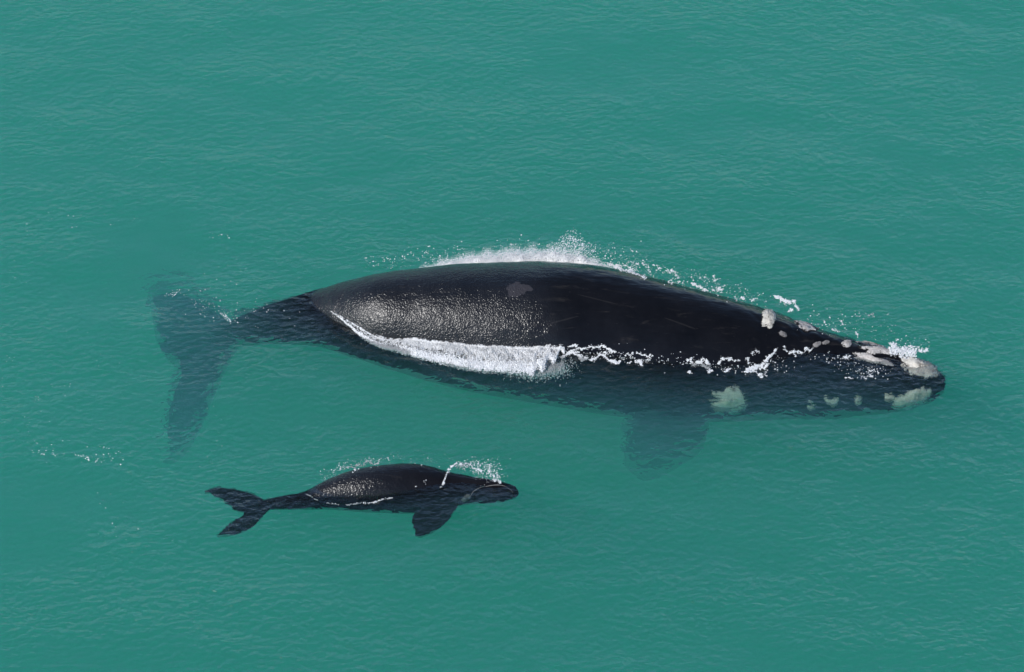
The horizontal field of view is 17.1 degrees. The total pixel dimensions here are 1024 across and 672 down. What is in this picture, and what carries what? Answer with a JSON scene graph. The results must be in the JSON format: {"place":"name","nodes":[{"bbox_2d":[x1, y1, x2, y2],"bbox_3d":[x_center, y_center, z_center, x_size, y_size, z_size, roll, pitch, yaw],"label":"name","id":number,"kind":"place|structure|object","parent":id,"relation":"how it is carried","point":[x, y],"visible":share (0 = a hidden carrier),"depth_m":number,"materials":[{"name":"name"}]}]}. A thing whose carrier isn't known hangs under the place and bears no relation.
{"place":"outdoors","nodes":[
{"label":"outdoors","id":0,"kind":"place"},
{"bbox_2d":[0,0,1023,671],"bbox_3d":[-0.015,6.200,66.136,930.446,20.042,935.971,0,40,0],"label":"sea water","id":1,"kind":"structure","parent":0,"point":[280,162],"depth_m":57.75,"materials":[{"name":"teal liquid"}]},
{"bbox_2d":[2,212,267,560],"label":"wake flecks","id":2,"kind":"object","parent":1,"relation":"on","point":[87,446],"visible":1,"depth_m":55.71,"materials":[{"name":"white liquid"}]},
{"bbox_2d":[164,233,289,324],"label":"fluke flecks","id":3,"kind":"object","parent":1,"relation":"on","point":[218,310],"visible":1,"depth_m":58.49,"materials":[{"name":"white liquid"}]},
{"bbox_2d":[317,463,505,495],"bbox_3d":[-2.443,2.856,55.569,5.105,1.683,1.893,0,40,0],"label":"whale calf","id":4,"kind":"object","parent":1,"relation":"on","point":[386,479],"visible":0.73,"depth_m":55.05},
{"bbox_2d":[320,456,504,505],"bbox_3d":[-1.684,2.163,55.268,3.406,0.203,1.143,-8,41,-10],"label":"calf splash","id":5,"kind":"object","parent":1,"relation":"on","point":[489,470],"visible":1,"depth_m":55.41,"materials":[{"name":"white liquid"}]},
{"bbox_2d":[366,231,648,267],"bbox_3d":[-0.078,-1.561,59.419,4.972,0.616,1.170,0,40,0],"label":"splash spray","id":6,"kind":"object","parent":1,"relation":"on","point":[554,256],"visible":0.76,"depth_m":59.36,"materials":[{"name":"white liquid"}]},
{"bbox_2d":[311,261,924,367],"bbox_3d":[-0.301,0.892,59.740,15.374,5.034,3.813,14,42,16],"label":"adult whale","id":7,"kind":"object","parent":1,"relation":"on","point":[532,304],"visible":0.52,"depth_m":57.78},
{"bbox_2d":[331,311,564,377],"bbox_3d":[-1.006,0.306,57.799,4.481,0.507,1.137,7,40,8],"label":"foam wash","id":8,"kind":"object","parent":7,"relation":"on","point":[481,352],"visible":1,"depth_m":57.56},
{"bbox_2d":[562,343,812,377],"bbox_3d":[2.817,0.393,57.385,4.554,0.200,0.760,0,40,0],"label":"foam lace","id":9,"kind":"object","parent":1,"relation":"on","point":[747,370],"visible":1,"depth_m":57.49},
{"bbox_2d":[585,254,894,339],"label":"foam flecks","id":10,"kind":"object","parent":1,"relation":"on","point":[780,298],"visible":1,"depth_m":58.88,"materials":[{"name":"white liquid"}]},
{"bbox_2d":[810,335,928,378],"bbox_3d":[6.149,0.386,57.497,2.065,0.068,1.042,-15,42,-17],"label":"foam ripple","id":11,"kind":"object","parent":1,"relation":"on","point":[894,350],"visible":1,"depth_m":57.62}
]}

